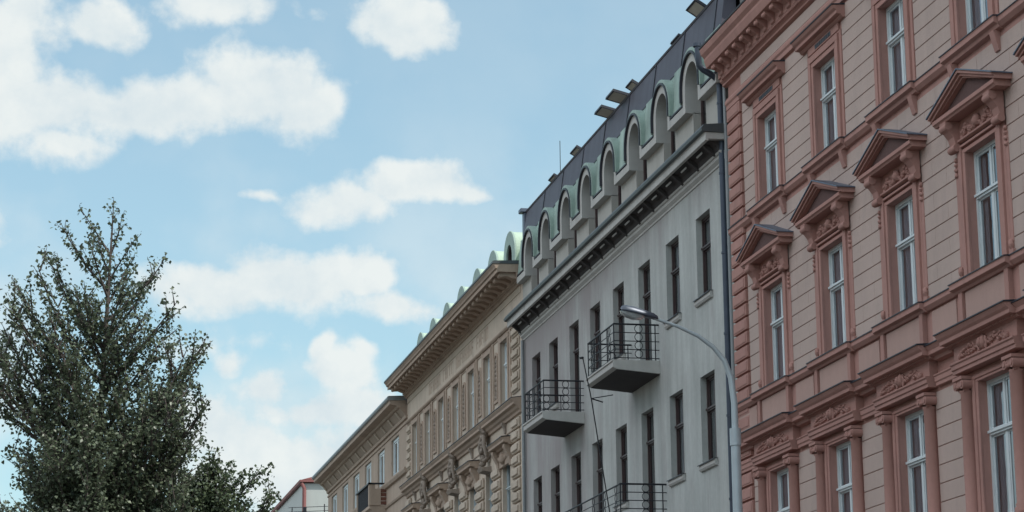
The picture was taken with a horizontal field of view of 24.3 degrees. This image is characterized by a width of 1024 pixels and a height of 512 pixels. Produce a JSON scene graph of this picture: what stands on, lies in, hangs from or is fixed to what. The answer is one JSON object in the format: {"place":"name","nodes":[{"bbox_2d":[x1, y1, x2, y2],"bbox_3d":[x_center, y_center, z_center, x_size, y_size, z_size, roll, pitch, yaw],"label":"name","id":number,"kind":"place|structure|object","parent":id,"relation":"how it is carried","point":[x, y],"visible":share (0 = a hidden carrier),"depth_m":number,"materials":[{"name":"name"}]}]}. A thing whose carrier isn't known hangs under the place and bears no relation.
{"place":"outdoors","nodes":[
{"label":"outdoors","id":0,"kind":"place"},
{"bbox_2d":[0,197,212,511],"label":"street tree","id":1,"kind":"object","parent":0,"point":[87,477],"visible":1,"depth_m":49.37,"materials":[{"name":"green plant"}]},
{"bbox_2d":[167,440,281,511],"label":"street tree","id":2,"kind":"object","parent":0,"point":[213,497],"visible":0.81,"depth_m":51.80,"materials":[{"name":"green plant"}]},
{"bbox_2d":[271,477,327,511],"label":"apartment building","id":3,"kind":"structure","parent":0,"point":[306,495],"depth_m":133.86,"materials":[{"name":"paint"}]},
{"bbox_2d":[0,0,710,511],"label":"sky","id":4,"kind":"structure","parent":0,"point":[317,180],"materials":[{"name":"blue"}]},
{"bbox_2d":[312,396,407,511],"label":"apartment building","id":5,"kind":"structure","parent":0,"point":[363,468],"depth_m":106.03,"materials":[{"name":"beige paint"}]},
{"bbox_2d":[333,494,336,511],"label":"window","id":6,"kind":"structure","parent":5,"relation":"in","point":[335,497],"depth_m":121.16,"materials":[{"name":"grey glass"}]},
{"bbox_2d":[344,484,347,511],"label":"window","id":7,"kind":"structure","parent":5,"relation":"in","point":[346,487],"depth_m":117.30,"materials":[{"name":"grey glass"}]},
{"bbox_2d":[355,474,358,507],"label":"window","id":8,"kind":"structure","parent":5,"relation":"in","point":[357,476],"depth_m":113.82,"materials":[{"name":"grey glass"}]},
{"bbox_2d":[367,462,370,482],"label":"window","id":9,"kind":"structure","parent":5,"relation":"in","point":[369,465],"depth_m":109.99,"materials":[{"name":"grey glass"}]},
{"bbox_2d":[379,449,384,487],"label":"window","id":10,"kind":"structure","parent":5,"relation":"in","point":[382,455],"depth_m":106.19,"materials":[{"name":"grey glass"}]},
{"bbox_2d":[393,436,398,475],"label":"window","id":11,"kind":"structure","parent":5,"relation":"in","point":[396,442],"depth_m":102.50,"materials":[{"name":"grey glass"}]},
{"bbox_2d":[384,231,522,511],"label":"apartment building","id":12,"kind":"structure","parent":0,"point":[454,378],"depth_m":84.73,"materials":[{"name":"stucco"},{"name":"pale copper"},{"name":"dark glass"}]},
{"bbox_2d":[415,425,416,472],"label":"window","id":13,"kind":"structure","parent":12,"relation":"in","point":[416,425],"depth_m":97.17,"materials":[{"name":"grey glass"}]},
{"bbox_2d":[428,423,429,461],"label":"window","id":14,"kind":"structure","parent":12,"relation":"in","point":[429,423],"depth_m":94.26,"materials":[{"name":"grey glass"}]},
{"bbox_2d":[441,401,442,451],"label":"window","id":15,"kind":"structure","parent":12,"relation":"in","point":[442,401],"depth_m":91.45,"materials":[{"name":"grey glass"}]},
{"bbox_2d":[456,387,457,439],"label":"window","id":16,"kind":"structure","parent":12,"relation":"in","point":[457,387],"depth_m":88.49,"materials":[{"name":"grey glass"}]},
{"bbox_2d":[471,372,473,427],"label":"window","id":17,"kind":"structure","parent":12,"relation":"in","point":[472,393],"depth_m":85.62,"materials":[{"name":"grey glass"}]},
{"bbox_2d":[487,358,489,414],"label":"window","id":18,"kind":"structure","parent":12,"relation":"in","point":[488,379],"depth_m":82.82,"materials":[{"name":"grey glass"}]},
{"bbox_2d":[489,475,492,511],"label":"window","id":19,"kind":"structure","parent":12,"relation":"in","point":[491,481],"depth_m":82.06,"materials":[{"name":"grey glass"}]},
{"bbox_2d":[504,342,506,400],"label":"window","id":20,"kind":"structure","parent":12,"relation":"in","point":[505,364],"depth_m":80.05,"materials":[{"name":"grey glass"}]},
{"bbox_2d":[506,465,510,511],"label":"window","id":21,"kind":"structure","parent":12,"relation":"in","point":[508,466],"depth_m":79.18,"materials":[{"name":"grey glass"}]},
{"bbox_2d":[620,305,742,511],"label":"street lamp","id":22,"kind":"object","parent":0,"point":[631,312],"visible":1,"depth_m":44.19,"materials":[{"name":"metal"}]},
{"bbox_2d":[698,0,1023,511],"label":"apartment building","id":23,"kind":"structure","parent":0,"point":[876,179],"depth_m":45.33,"materials":[{"name":"paint"}]},
{"bbox_2d":[764,109,777,193],"bbox_3d":[5.897,-2.230,52.251,0.335,2.000,1.320,2,-13,-12],"label":"window","id":24,"kind":"structure","parent":23,"relation":"in","point":[770,147],"depth_m":52.71,"materials":[{"name":"white glass"}]},
{"bbox_2d":[770,282,784,380],"bbox_3d":[5.939,1.688,51.352,0.335,2.240,1.320,2,-13,-12],"label":"window","id":25,"kind":"structure","parent":23,"relation":"in","point":[777,324],"depth_m":51.82,"materials":[{"name":"white glass"}]},
{"bbox_2d":[777,467,789,511],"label":"window","id":26,"kind":"structure","parent":23,"relation":"in","point":[782,475],"depth_m":51.09,"materials":[{"name":"white glass"}]},
{"bbox_2d":[820,56,837,147],"bbox_3d":[6.678,-3.072,48.619,0.335,2.000,1.320,2,-13,-12],"label":"window","id":27,"kind":"structure","parent":23,"relation":"in","point":[829,111],"depth_m":49.06,"materials":[{"name":"white glass"}]},
{"bbox_2d":[828,242,845,348],"bbox_3d":[6.720,0.846,47.719,0.335,2.240,1.320,2,-13,-12],"label":"window","id":28,"kind":"structure","parent":23,"relation":"in","point":[835,255],"depth_m":48.16,"materials":[{"name":"white glass"}]},
{"bbox_2d":[836,441,852,511],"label":"window","id":29,"kind":"structure","parent":23,"relation":"in","point":[844,467],"depth_m":47.35,"materials":[{"name":"white glass"}]},
{"bbox_2d":[886,0,906,95],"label":"window","id":30,"kind":"structure","parent":23,"relation":"in","point":[895,42],"depth_m":45.42,"materials":[{"name":"white glass"}]},
{"bbox_2d":[895,195,917,310],"bbox_3d":[7.501,0.003,44.087,0.335,2.240,1.320,2,-13,-12],"label":"window","id":31,"kind":"structure","parent":23,"relation":"in","point":[905,245],"depth_m":44.51,"materials":[{"name":"white glass"}]},
{"bbox_2d":[905,409,927,511],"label":"window","id":32,"kind":"structure","parent":23,"relation":"in","point":[915,433],"depth_m":43.62,"materials":[{"name":"white glass"}]},
{"bbox_2d":[965,0,987,33],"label":"window","id":33,"kind":"structure","parent":23,"relation":"in","point":[976,10],"depth_m":41.75,"materials":[{"name":"grey glass"}]},
{"bbox_2d":[973,139,1001,266],"bbox_3d":[8.276,-0.839,40.453,0.335,2.240,1.320,2,-13,-12],"label":"window","id":34,"kind":"structure","parent":23,"relation":"in","point":[985,168],"depth_m":40.85,"materials":[{"name":"white glass"}]},
{"bbox_2d":[986,372,1015,511],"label":"window","id":35,"kind":"structure","parent":23,"relation":"in","point":[1000,431],"depth_m":39.90,"materials":[{"name":"white glass"}]},
{"bbox_3d":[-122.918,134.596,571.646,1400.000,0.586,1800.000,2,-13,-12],"label":"ground","id":36,"kind":"structure","parent":0,"visible":0},
{"bbox_2d":[504,0,742,511],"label":"apartment building","id":37,"kind":"structure","parent":36,"relation":"on","point":[629,205],"depth_m":62.31,"materials":[{"name":"grey paint"}]},
{"bbox_2d":[536,356,540,412],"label":"window","id":38,"kind":"structure","parent":37,"relation":"in","point":[538,380],"depth_m":75.32,"materials":[{"name":"black glass"}]},
{"bbox_2d":[537,478,541,511],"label":"window","id":39,"kind":"structure","parent":37,"relation":"in","point":[539,481],"depth_m":74.50,"materials":[{"name":"black glass"}]},
{"bbox_2d":[553,341,558,401],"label":"window","id":40,"kind":"structure","parent":37,"relation":"in","point":[556,392],"depth_m":72.91,"materials":[{"name":"black glass"}]},
{"bbox_2d":[555,467,559,511],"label":"window","id":41,"kind":"structure","parent":37,"relation":"in","point":[557,494],"depth_m":72.06,"materials":[{"name":"black glass"}]},
{"bbox_2d":[573,323,579,411],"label":"balcony door","id":42,"kind":"structure","parent":37,"relation":"in","point":[576,329],"depth_m":70.21,"materials":[{"name":"black glass"}]},
{"bbox_2d":[575,455,581,511],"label":"window","id":43,"kind":"structure","parent":37,"relation":"in","point":[578,459],"depth_m":69.44,"materials":[{"name":"black glass"}]},
{"bbox_2d":[579,357,611,511],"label":"aerial pole","id":44,"kind":"object","parent":37,"relation":"on","point":[582,358],"visible":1,"depth_m":60.31,"materials":[{"name":"metal"}]},
{"bbox_2d":[594,306,599,369],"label":"window","id":45,"kind":"structure","parent":37,"relation":"in","point":[597,311],"depth_m":67.86,"materials":[{"name":"black glass"}]},
{"bbox_2d":[597,441,603,511],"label":"window","id":46,"kind":"structure","parent":37,"relation":"in","point":[600,474],"depth_m":66.93,"materials":[{"name":"black glass"}]},
{"bbox_2d":[617,286,624,354],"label":"window","id":47,"kind":"structure","parent":37,"relation":"in","point":[621,291],"depth_m":65.26,"materials":[{"name":"black glass"}]},
{"bbox_2d":[620,427,627,501],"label":"window","id":48,"kind":"structure","parent":37,"relation":"in","point":[624,431],"depth_m":64.35,"materials":[{"name":"black glass"}]},
{"bbox_2d":[643,264,651,359],"bbox_3d":[3.738,1.580,62.157,0.335,2.810,1.200,2,-13,-12],"label":"balcony door","id":49,"kind":"structure","parent":37,"relation":"in","point":[647,292],"depth_m":62.55,"materials":[{"name":"black glass"}]},
{"bbox_2d":[646,411,655,511],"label":"balcony door","id":50,"kind":"structure","parent":37,"relation":"in","point":[650,416],"depth_m":61.68,"materials":[{"name":"black glass"}]},
{"bbox_2d":[671,239,680,315],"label":"window","id":51,"kind":"structure","parent":37,"relation":"in","point":[675,272],"depth_m":60.06,"materials":[{"name":"black glass"}]},
{"bbox_2d":[675,392,684,474],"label":"window","id":52,"kind":"structure","parent":37,"relation":"in","point":[679,426],"depth_m":59.18,"materials":[{"name":"black glass"}]},
{"bbox_2d":[701,213,711,292],"bbox_3d":[4.857,-0.035,57.025,0.335,1.980,1.200,2,-13,-12],"label":"window","id":53,"kind":"structure","parent":37,"relation":"in","point":[706,238],"depth_m":57.37,"materials":[{"name":"black glass"}]},
{"bbox_2d":[706,373,716,459],"bbox_3d":[4.898,3.800,56.145,0.335,2.070,1.200,2,-13,-12],"label":"window","id":54,"kind":"structure","parent":37,"relation":"in","point":[710,381],"depth_m":56.48,"materials":[{"name":"black glass"}]}
]}

